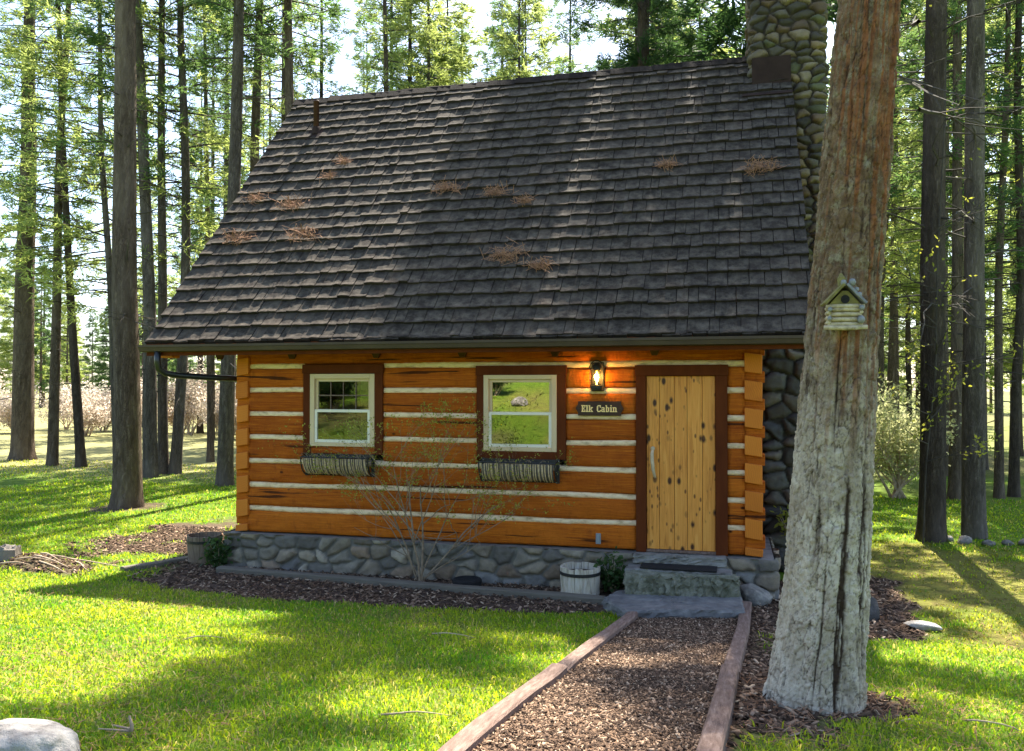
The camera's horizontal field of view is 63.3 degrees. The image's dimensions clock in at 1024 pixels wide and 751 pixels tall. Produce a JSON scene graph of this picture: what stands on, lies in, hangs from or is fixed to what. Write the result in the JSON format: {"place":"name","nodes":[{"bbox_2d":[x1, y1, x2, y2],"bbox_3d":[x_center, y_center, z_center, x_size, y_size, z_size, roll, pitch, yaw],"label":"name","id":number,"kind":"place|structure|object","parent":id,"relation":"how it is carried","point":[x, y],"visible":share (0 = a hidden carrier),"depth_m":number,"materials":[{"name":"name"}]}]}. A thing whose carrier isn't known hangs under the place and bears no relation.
{"place":"outdoors","nodes":[
{"label":"outdoors","id":0,"kind":"place"},
{"bbox_2d":[0,391,1023,750],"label":"ground","id":1,"kind":"structure","parent":0,"point":[98,445],"depth_m":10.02,"materials":[{"name":"green plant"}]},
{"bbox_2d":[0,243,13,390],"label":"forest conifer","id":2,"kind":"object","parent":1,"relation":"on","point":[1,299],"visible":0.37,"depth_m":92.71,"materials":[{"name":"green plant"}]},
{"bbox_2d":[0,544,21,561],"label":"rock","id":3,"kind":"object","parent":1,"relation":"on","point":[7,551],"visible":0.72,"depth_m":10.52,"materials":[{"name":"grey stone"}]},
{"bbox_2d":[0,382,43,433],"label":"flowering shrub","id":4,"kind":"object","parent":1,"relation":"on","point":[5,414],"visible":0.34,"depth_m":39.61,"materials":[{"name":"pink plant"}]},
{"bbox_2d":[0,245,49,396],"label":"forest conifer","id":5,"kind":"object","parent":1,"relation":"on","point":[4,343],"visible":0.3,"depth_m":90.09,"materials":[{"name":"green plant"}]},
{"bbox_2d":[0,718,80,750],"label":"boulder","id":6,"kind":"object","parent":1,"relation":"on","point":[24,734],"visible":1,"depth_m":3.63,"materials":[{"name":"stone"}]},
{"bbox_2d":[34,265,63,407],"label":"forest conifer","id":7,"kind":"object","parent":1,"relation":"on","point":[41,345],"visible":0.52,"depth_m":89.04,"materials":[{"name":"green plant"}]},
{"bbox_2d":[34,252,65,406],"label":"forest conifer","id":8,"kind":"object","parent":1,"relation":"on","point":[44,321],"visible":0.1,"depth_m":96.51,"materials":[{"name":"green plant"}]},
{"bbox_2d":[0,0,110,460],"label":"conifer tree","id":9,"kind":"object","parent":1,"relation":"on","point":[22,443],"visible":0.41,"depth_m":26.38,"materials":[{"name":"green plant"}]},
{"bbox_2d":[0,0,114,465],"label":"conifer tree","id":10,"kind":"object","parent":1,"relation":"on","point":[52,455],"visible":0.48,"depth_m":24.46,"materials":[{"name":"green plant"}]},
{"bbox_2d":[47,296,82,391],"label":"forest conifer","id":11,"kind":"object","parent":1,"relation":"on","point":[66,373],"visible":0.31,"depth_m":92.35,"materials":[{"name":"green plant"}]},
{"bbox_2d":[35,376,95,429],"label":"flowering shrub","id":12,"kind":"object","parent":1,"relation":"on","point":[62,415],"visible":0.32,"depth_m":44.21,"materials":[{"name":"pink plant"}]},
{"bbox_2d":[47,377,110,435],"bbox_3d":[-19.881,1.457,38.575,3.257,2.750,2.867,0,-1,15],"label":"flowering shrub","id":13,"kind":"object","parent":1,"relation":"on","point":[93,417],"visible":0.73,"depth_m":38.24,"materials":[{"name":"pink plant"}]},
{"bbox_2d":[0,0,168,466],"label":"conifer tree","id":14,"kind":"object","parent":1,"relation":"on","point":[79,441],"visible":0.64,"depth_m":24.14,"materials":[{"name":"green plant"}]},
{"bbox_2d":[79,309,109,396],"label":"forest conifer","id":15,"kind":"object","parent":1,"relation":"on","point":[91,348],"visible":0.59,"depth_m":107.95,"materials":[{"name":"green plant"}]},
{"bbox_2d":[85,298,110,399],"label":"forest conifer","id":16,"kind":"object","parent":1,"relation":"on","point":[101,367],"visible":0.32,"depth_m":90.88,"materials":[{"name":"green plant"}]},
{"bbox_2d":[0,0,196,469],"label":"conifer tree","id":17,"kind":"object","parent":1,"relation":"on","point":[71,235],"visible":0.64,"depth_m":23.13,"materials":[{"name":"green plant"}]},
{"bbox_2d":[73,4,180,396],"bbox_3d":[-18.282,-8.886,39.249,4.909,24.278,4.662,-1,-1,39],"label":"forest conifer","id":18,"kind":"object","parent":1,"relation":"on","point":[87,210],"visible":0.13,"depth_m":39.26,"materials":[{"name":"green plant"}]},
{"bbox_2d":[38,0,229,508],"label":"conifer tree","id":19,"kind":"object","parent":1,"relation":"on","point":[127,486],"visible":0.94,"depth_m":16.05,"materials":[{"name":"brown plant"}]},
{"bbox_2d":[100,65,179,394],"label":"forest conifer","id":20,"kind":"object","parent":1,"relation":"on","point":[173,279],"visible":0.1,"depth_m":48.40,"materials":[{"name":"green plant"}]},
{"bbox_2d":[52,0,232,477],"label":"conifer tree","id":21,"kind":"object","parent":1,"relation":"on","point":[150,468],"visible":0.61,"depth_m":21.50,"materials":[{"name":"green plant"}]},
{"bbox_2d":[120,556,187,570],"bbox_3d":[-4.561,2.489,11.065,0.138,0.093,1.257,-1,-1,40],"label":"landscape timber","id":22,"kind":"object","parent":1,"relation":"on","point":[150,564],"visible":0.56,"depth_m":10.84,"materials":[{"name":"wood"}]},
{"bbox_2d":[51,0,277,474],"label":"conifer tree","id":23,"kind":"object","parent":1,"relation":"on","point":[162,419],"visible":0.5,"depth_m":22.29,"materials":[{"name":"green plant"}]},
{"bbox_2d":[80,0,268,473],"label":"conifer tree","id":24,"kind":"object","parent":1,"relation":"on","point":[176,452],"visible":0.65,"depth_m":22.25,"materials":[{"name":"green plant"}]},
{"bbox_2d":[168,357,219,434],"bbox_3d":[-15.041,0.947,39.662,3.926,3.830,3.284,0,-1,15],"label":"flowering shrub","id":25,"kind":"object","parent":1,"relation":"on","point":[193,396],"visible":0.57,"depth_m":39.46,"materials":[{"name":"pink plant"}]},
{"bbox_2d":[167,77,221,432],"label":"forest conifer","id":26,"kind":"object","parent":1,"relation":"on","point":[200,429],"visible":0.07,"depth_m":41.97,"materials":[{"name":"green plant"}]},
{"bbox_2d":[186,532,222,564],"bbox_3d":[-4.135,2.322,11.171,0.462,0.375,0.459,0,-1,15],"label":"planter tub","id":27,"kind":"object","parent":1,"relation":"on","point":[195,542],"visible":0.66,"depth_m":10.98,"materials":[{"name":"grey wood"}]},
{"bbox_2d":[148,8,262,461],"bbox_3d":[-9.373,-7.606,25.943,4.081,21.292,3.854,0,-1,-6],"label":"conifer tree","id":28,"kind":"object","parent":1,"relation":"on","point":[210,454],"visible":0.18,"depth_m":25.79,"materials":[{"name":"green plant"}]},
{"bbox_2d":[167,16,247,439],"bbox_3d":[-13.049,-7.921,36.320,4.334,22.199,5.177,0,-1,15],"label":"forest conifer","id":29,"kind":"object","parent":1,"relation":"on","point":[212,165],"visible":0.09,"depth_m":36.38,"materials":[{"name":"green plant"}]},
{"bbox_2d":[194,374,236,434],"bbox_3d":[-12.486,1.365,37.131,3.206,2.911,3.157,0,-1,-20],"label":"flowering shrub","id":30,"kind":"object","parent":1,"relation":"on","point":[216,411],"visible":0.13,"depth_m":36.88,"materials":[{"name":"pink plant"}]},
{"bbox_2d":[168,8,265,392],"bbox_3d":[-11.195,-7.567,32.753,4.662,21.390,4.367,0,-1,15],"label":"forest conifer","id":31,"kind":"object","parent":1,"relation":"on","point":[225,160],"visible":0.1,"depth_m":32.65,"materials":[{"name":"green plant"}]},
{"bbox_2d":[198,535,239,567],"bbox_3d":[-3.796,2.320,10.826,0.504,0.493,0.377,0,-1,4],"label":"green plant","id":32,"kind":"object","parent":1,"relation":"on","point":[217,557],"visible":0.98,"depth_m":10.77,"materials":[{"name":"green plant"}]},
{"bbox_2d":[140,0,323,485],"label":"conifer tree","id":33,"kind":"object","parent":1,"relation":"on","point":[225,461],"visible":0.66,"depth_m":19.72,"materials":[{"name":"green plant"}]},
{"bbox_2d":[165,0,345,367],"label":"conifer tree","id":34,"kind":"object","parent":1,"relation":"on","point":[254,116],"visible":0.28,"depth_m":23.94,"materials":[{"name":"green plant"}]},
{"bbox_2d":[242,13,281,186],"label":"forest conifer","id":35,"kind":"object","parent":1,"relation":"on","point":[270,135],"visible":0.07,"depth_m":40.59,"materials":[{"name":"green plant"}]},
{"bbox_2d":[214,0,339,185],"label":"forest conifer","id":36,"kind":"object","parent":1,"relation":"on","point":[297,95],"visible":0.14,"depth_m":33.81,"materials":[{"name":"green plant"}]},
{"bbox_2d":[189,0,381,172],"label":"conifer tree","id":37,"kind":"object","parent":1,"relation":"on","point":[287,53],"visible":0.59,"depth_m":20.14,"materials":[{"name":"green plant"}]},
{"bbox_2d":[273,0,352,136],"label":"forest conifer","id":38,"kind":"object","parent":1,"relation":"on","point":[330,63],"visible":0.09,"depth_m":34.16,"materials":[{"name":"green plant"}]},
{"bbox_2d":[341,0,381,94],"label":"forest conifer","id":39,"kind":"object","parent":1,"relation":"on","point":[359,57],"visible":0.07,"depth_m":39.54,"materials":[{"name":"green plant"}]},
{"bbox_2d":[346,0,423,92],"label":"forest conifer","id":40,"kind":"object","parent":1,"relation":"on","point":[355,42],"visible":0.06,"depth_m":37.92,"materials":[{"name":"green plant"}]},
{"bbox_2d":[349,0,443,93],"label":"conifer tree","id":41,"kind":"object","parent":1,"relation":"on","point":[386,26],"visible":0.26,"depth_m":29.92,"materials":[{"name":"green plant"}]},
{"bbox_2d":[372,0,443,91],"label":"conifer tree","id":42,"kind":"object","parent":1,"relation":"on","point":[423,45],"visible":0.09,"depth_m":31.47,"materials":[{"name":"green plant"}]},
{"bbox_2d":[360,0,458,90],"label":"forest conifer","id":43,"kind":"object","parent":1,"relation":"on","point":[378,54],"visible":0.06,"depth_m":34.39,"materials":[{"name":"green plant"}]},
{"bbox_2d":[216,565,605,604],"bbox_3d":[-1.359,2.466,9.796,4.978,0.108,0.138,0,-1,18],"label":"landscape timber","id":44,"kind":"object","parent":1,"relation":"on","point":[506,592],"visible":0.83,"depth_m":9.65,"materials":[{"name":"wood"}]},
{"bbox_2d":[258,390,575,580],"bbox_3d":[-1.402,1.332,9.536,4.193,2.339,1.609,0,-1,15],"label":"budding shrub","id":45,"kind":"object","parent":1,"relation":"on","point":[420,578],"visible":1,"depth_m":9.90,"materials":[{"name":"brown plant"}]},
{"bbox_2d":[379,0,471,89],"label":"forest conifer","id":46,"kind":"object","parent":1,"relation":"on","point":[442,56],"visible":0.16,"depth_m":31.61,"materials":[{"name":"green plant"}]},
{"bbox_2d":[413,0,485,85],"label":"conifer tree","id":47,"kind":"object","parent":1,"relation":"on","point":[463,37],"visible":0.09,"depth_m":35.87,"materials":[{"name":"green plant"}]},
{"bbox_2d":[0,523,927,747],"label":"bark mulch","id":48,"kind":"object","parent":1,"relation":"on","point":[748,689],"visible":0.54,"depth_m":9.16,"materials":[{"name":"brown wood"}]},
{"bbox_2d":[137,0,828,598],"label":"log cabin","id":49,"kind":"object","parent":1,"relation":"on","point":[675,298],"visible":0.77,"depth_m":10.51,"materials":[{"name":"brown wood"}]},
{"bbox_2d":[300,452,374,476],"bbox_3d":[-2.220,1.121,10.469,0.964,0.318,0.229,0,-1,15],"label":"window basket","id":50,"kind":"object","parent":49,"relation":"attached to","point":[344,469],"depth_m":10.46,"materials":[{"name":"grey wood"}]},
{"bbox_2d":[302,364,384,454],"bbox_3d":[-2.146,0.430,10.664,1.126,1.145,0.174,0,-1,15],"label":"window","id":51,"kind":"structure","parent":49,"relation":"in","point":[313,374],"depth_m":10.60,"materials":[{"name":"brown wood"}]},
{"bbox_2d":[479,237,529,265],"bbox_3d":[-0.089,-1.526,10.377,0.676,0.396,0.323,0,-1,15],"label":"needle clump","id":52,"kind":"object","parent":49,"relation":"on","point":[503,254],"visible":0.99,"depth_m":10.33,"materials":[{"name":"brown plant"}]},
{"bbox_2d":[478,457,559,483],"bbox_3d":[0.064,1.132,9.854,0.974,0.300,0.254,0,-1,15],"label":"window basket","id":53,"kind":"object","parent":49,"relation":"attached to","point":[539,473],"depth_m":9.86,"materials":[{"name":"grey wood"}]},
{"bbox_2d":[476,365,566,459],"bbox_3d":[0.120,0.442,10.066,1.126,1.125,0.174,0,-1,15],"label":"window","id":54,"kind":"structure","parent":49,"relation":"in","point":[555,375],"depth_m":9.97,"materials":[{"name":"brown wood"}]},
{"bbox_2d":[589,360,603,390],"bbox_3d":[0.987,0.002,9.684,0.180,0.365,0.188,0,-1,15],"label":"wall lantern","id":55,"kind":"object","parent":49,"relation":"attached to","point":[597,376],"depth_m":9.69,"materials":[{"name":"black metal"}]},
{"bbox_2d":[576,401,623,415],"bbox_3d":[1.026,0.388,9.749,0.566,0.170,0.029,0,-1,15],"label":"wooden sign","id":56,"kind":"object","parent":49,"relation":"attached to","point":[599,408],"visible":1,"depth_m":9.74,"materials":[{"name":"brown wood"}]},
{"bbox_2d":[647,376,715,551],"bbox_3d":[1.932,1.004,9.522,0.775,1.997,0.146,0,-1,15],"label":"door","id":57,"kind":"structure","parent":49,"relation":"in","point":[686,403],"depth_m":9.54,"materials":[{"name":"brown wood"}]},
{"bbox_2d":[736,154,789,176],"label":"needle clump","id":58,"kind":"object","parent":49,"relation":"on","point":[761,164],"visible":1,"depth_m":10.52,"materials":[{"name":"brown plant"}]},
{"bbox_2d":[475,0,520,75],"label":"forest conifer","id":59,"kind":"object","parent":1,"relation":"on","point":[490,43],"visible":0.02,"depth_m":47.64,"materials":[{"name":"green plant"}]},
{"bbox_2d":[437,663,566,750],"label":"landscape timber","id":60,"kind":"object","parent":1,"relation":"on","point":[474,733],"visible":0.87,"depth_m":4.33,"materials":[{"name":"brown wood"}]},
{"bbox_2d":[473,0,531,74],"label":"forest conifer","id":61,"kind":"object","parent":1,"relation":"on","point":[495,49],"visible":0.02,"depth_m":42.12,"materials":[{"name":"green plant"}]},
{"bbox_2d":[459,0,557,82],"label":"forest conifer","id":62,"kind":"object","parent":1,"relation":"on","point":[500,42],"visible":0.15,"depth_m":34.57,"materials":[{"name":"green plant"}]},
{"bbox_2d":[0,573,1023,750],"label":"pine needles","id":63,"kind":"object","parent":1,"relation":"on","point":[962,710],"visible":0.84,"depth_m":4.91,"materials":[{"name":"plant"}]},
{"bbox_2d":[480,0,568,79],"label":"forest conifer","id":64,"kind":"object","parent":1,"relation":"on","point":[497,53],"visible":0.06,"depth_m":39.47,"materials":[{"name":"green plant"}]},
{"bbox_2d":[487,0,565,79],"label":"conifer tree","id":65,"kind":"object","parent":1,"relation":"on","point":[540,62],"visible":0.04,"depth_m":37.71,"materials":[{"name":"green plant"}]},
{"bbox_2d":[545,0,607,74],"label":"conifer tree","id":66,"kind":"object","parent":1,"relation":"on","point":[559,60],"visible":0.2,"depth_m":34.53,"materials":[{"name":"green plant"}]},
{"bbox_2d":[560,562,600,594],"bbox_3d":[0.770,2.316,9.381,0.466,0.340,0.463,0,-1,15],"label":"planter tub","id":67,"kind":"object","parent":1,"relation":"on","point":[578,578],"visible":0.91,"depth_m":9.21,"materials":[{"name":"grey wood"}]},
{"bbox_2d":[558,611,637,671],"bbox_3d":[0.793,2.222,7.043,0.123,0.511,3.154,0,-1,18],"label":"landscape timber","id":68,"kind":"object","parent":1,"relation":"on","point":[580,653],"visible":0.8,"depth_m":6.61,"materials":[{"name":"brown wood"}]},
{"bbox_2d":[593,546,627,593],"bbox_3d":[1.152,2.247,9.415,0.418,0.610,0.450,0,-1,15],"label":"green plant","id":69,"kind":"object","parent":1,"relation":"on","point":[614,574],"visible":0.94,"depth_m":9.37,"materials":[{"name":"green plant"}]},
{"bbox_2d":[554,0,712,72],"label":"conifer tree","id":70,"kind":"object","parent":1,"relation":"on","point":[587,25],"visible":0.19,"depth_m":24.55,"materials":[{"name":"green plant"}]},
{"bbox_2d":[595,1,678,63],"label":"forest conifer","id":71,"kind":"object","parent":1,"relation":"on","point":[630,38],"visible":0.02,"depth_m":30.43,"materials":[{"name":"green plant"}]},
{"bbox_2d":[580,0,718,69],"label":"conifer tree","id":72,"kind":"object","parent":1,"relation":"on","point":[669,27],"visible":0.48,"depth_m":19.82,"materials":[{"name":"green plant"}]},
{"bbox_2d":[601,590,744,618],"bbox_3d":[1.661,2.433,8.625,1.483,0.176,0.885,0,-1,15],"label":"stone step","id":73,"kind":"object","parent":1,"relation":"on","point":[620,603],"visible":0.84,"depth_m":8.52,"materials":[{"name":"grey stone"}]},
{"bbox_2d":[623,569,740,597],"bbox_3d":[1.839,2.259,8.998,1.270,0.254,0.274,0,-1,8],"label":"stone step","id":74,"kind":"object","parent":73,"relation":"on","point":[641,582],"visible":0.98,"depth_m":8.90,"materials":[{"name":"grey stone"}]},
{"bbox_2d":[623,563,732,580],"bbox_3d":[1.848,2.230,9.221,1.204,0.198,0.345,0,-1,15],"label":"stone step","id":75,"kind":"object","parent":74,"relation":"on","point":[636,566],"visible":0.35,"depth_m":9.12,"materials":[{"name":"grey stone"}]},
{"bbox_2d":[640,562,716,572],"bbox_3d":[1.850,2.127,9.222,0.830,0.014,0.280,0,-1,15],"label":"door mat","id":76,"kind":"object","parent":75,"relation":"on","point":[683,567],"depth_m":9.17,"materials":[{"name":"rubber"}]},
{"bbox_2d":[632,552,727,566],"bbox_3d":[1.892,2.075,9.394,1.063,0.112,0.156,0,-1,15],"label":"stone step","id":77,"kind":"object","parent":75,"relation":"on","point":[684,559],"visible":1,"depth_m":9.35,"materials":[{"name":"grey stone"}]},
{"bbox_2d":[696,664,738,750],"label":"landscape timber","id":78,"kind":"object","parent":1,"relation":"on","point":[715,733],"visible":0.94,"depth_m":4.38,"materials":[{"name":"brown wood"}]},
{"bbox_2d":[724,601,751,678],"bbox_3d":[1.979,2.244,7.196,0.123,0.478,3.354,0,-1,17],"label":"landscape timber","id":79,"kind":"object","parent":1,"relation":"on","point":[736,652],"visible":0.79,"depth_m":6.92,"materials":[{"name":"brown wood"}]},
{"bbox_2d":[739,583,772,606],"bbox_3d":[2.637,2.433,9.032,0.361,0.326,0.290,0,-1,31],"label":"corner boulder","id":80,"kind":"object","parent":1,"relation":"on","point":[755,595],"visible":0.62,"depth_m":8.94,"materials":[{"name":"grey stone"}]},
{"bbox_2d":[615,0,916,320],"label":"conifer tree","id":81,"kind":"object","parent":1,"relation":"on","point":[730,19],"visible":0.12,"depth_m":18.63,"materials":[{"name":"green plant"}]},
{"bbox_2d":[762,0,1023,716],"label":"pine tree","id":82,"kind":"object","parent":1,"relation":"on","point":[818,660],"visible":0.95,"depth_m":4.72,"materials":[{"name":"brown plant"}]},
{"bbox_2d":[820,273,867,329],"bbox_3d":[1.849,-0.414,4.627,0.228,0.334,0.190,0,-1,11],"label":"birdhouse","id":83,"kind":"object","parent":82,"relation":"attached to","point":[844,309],"visible":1,"depth_m":4.59,"materials":[{"name":"wood"}]},
{"bbox_2d":[884,99,919,409],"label":"forest conifer","id":84,"kind":"object","parent":1,"relation":"on","point":[901,353],"visible":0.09,"depth_m":49.55,"materials":[{"name":"green plant"}]},
{"bbox_2d":[828,4,994,468],"bbox_3d":[11.064,-8.248,24.145,5.233,22.556,5.909,0,-1,15],"label":"conifer tree","id":85,"kind":"object","parent":1,"relation":"on","point":[892,254],"visible":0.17,"depth_m":23.95,"materials":[{"name":"green plant"}]},
{"bbox_2d":[884,111,951,423],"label":"forest conifer","id":86,"kind":"object","parent":1,"relation":"on","point":[915,384],"visible":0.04,"depth_m":53.53,"materials":[{"name":"green plant"}]},
{"bbox_2d":[874,369,961,498],"bbox_3d":[8.185,1.236,17.724,2.892,2.752,2.783,0,-1,25],"label":"spring bush","id":87,"kind":"object","parent":1,"relation":"on","point":[899,449],"visible":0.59,"depth_m":17.38,"materials":[{"name":"green plant"}]},
{"bbox_2d":[903,620,941,630],"bbox_3d":[3.983,2.424,8.065,0.349,0.079,0.183,0,-1,32],"label":"flat stone","id":88,"kind":"object","parent":1,"relation":"on","point":[923,625],"visible":1,"depth_m":8.00,"materials":[{"name":"stone"}]},
{"bbox_2d":[884,5,963,432],"bbox_3d":[13.984,-8.272,30.044,5.078,22.896,4.682,0,-1,15],"label":"forest conifer","id":89,"kind":"object","parent":1,"relation":"on","point":[897,351],"visible":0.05,"depth_m":29.75,"materials":[{"name":"green plant"}]},
{"bbox_2d":[884,0,964,458],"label":"conifer tree","id":90,"kind":"object","parent":1,"relation":"on","point":[892,354],"visible":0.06,"depth_m":26.94,"materials":[{"name":"green plant"}]},
{"bbox_2d":[884,2,991,440],"bbox_3d":[16.224,-7.053,33.797,5.457,20.566,5.712,0,-1,-22],"label":"conifer tree","id":91,"kind":"object","parent":1,"relation":"on","point":[908,335],"visible":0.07,"depth_m":33.92,"materials":[{"name":"green plant"}]},
{"bbox_2d":[878,0,1023,543],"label":"conifer tree","id":92,"kind":"object","parent":1,"relation":"on","point":[939,395],"visible":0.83,"depth_m":12.34,"materials":[{"name":"green plant"}]},
{"bbox_2d":[880,0,1023,500],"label":"conifer tree","id":93,"kind":"object","parent":1,"relation":"on","point":[954,462],"visible":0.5,"depth_m":17.16,"materials":[{"name":"brown plant"}]},
{"bbox_2d":[881,0,1023,542],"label":"conifer tree","id":94,"kind":"object","parent":1,"relation":"on","point":[935,529],"visible":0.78,"depth_m":12.64,"materials":[{"name":"green plant"}]},
{"bbox_2d":[885,0,1023,469],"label":"forest conifer","id":95,"kind":"object","parent":1,"relation":"on","point":[1011,303],"visible":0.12,"depth_m":23.81,"materials":[{"name":"green plant"}]},
{"bbox_2d":[886,0,1023,475],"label":"conifer tree","id":96,"kind":"object","parent":1,"relation":"on","point":[912,236],"visible":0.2,"depth_m":21.89,"materials":[{"name":"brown plant"}]},
{"bbox_2d":[887,0,1023,539],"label":"conifer tree","id":97,"kind":"object","parent":1,"relation":"on","point":[973,500],"visible":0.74,"depth_m":12.87,"materials":[{"name":"brown plant"}]},
{"bbox_2d":[903,26,1012,412],"bbox_3d":[18.904,-5.991,34.785,4.820,18.480,5.040,0,-1,29],"label":"forest conifer","id":98,"kind":"object","parent":1,"relation":"on","point":[991,333],"visible":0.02,"depth_m":34.10,"materials":[{"name":"green plant"}]},
{"bbox_2d":[893,0,1023,496],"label":"conifer tree","id":99,"kind":"object","parent":1,"relation":"on","point":[1014,488],"visible":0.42,"depth_m":17.63,"materials":[{"name":"green plant"}]},
{"bbox_2d":[901,0,1023,498],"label":"conifer tree","id":100,"kind":"object","parent":1,"relation":"on","point":[999,478],"visible":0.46,"depth_m":17.50,"materials":[{"name":"green plant"}]},
{"bbox_2d":[948,13,1023,455],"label":"forest conifer","id":101,"kind":"object","parent":1,"relation":"on","point":[1021,422],"visible":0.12,"depth_m":29.01,"materials":[{"name":"green plant"}]},
{"bbox_2d":[0,0,1023,391],"label":"sky","id":102,"kind":"structure","parent":0,"point":[342,68],"materials":[{"name":"white"}]},
{"bbox_2d":[472,616,737,750],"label":"path","id":103,"kind":"structure","parent":0,"point":[614,710],"depth_m":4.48,"materials":[{"name":"brown wood"}]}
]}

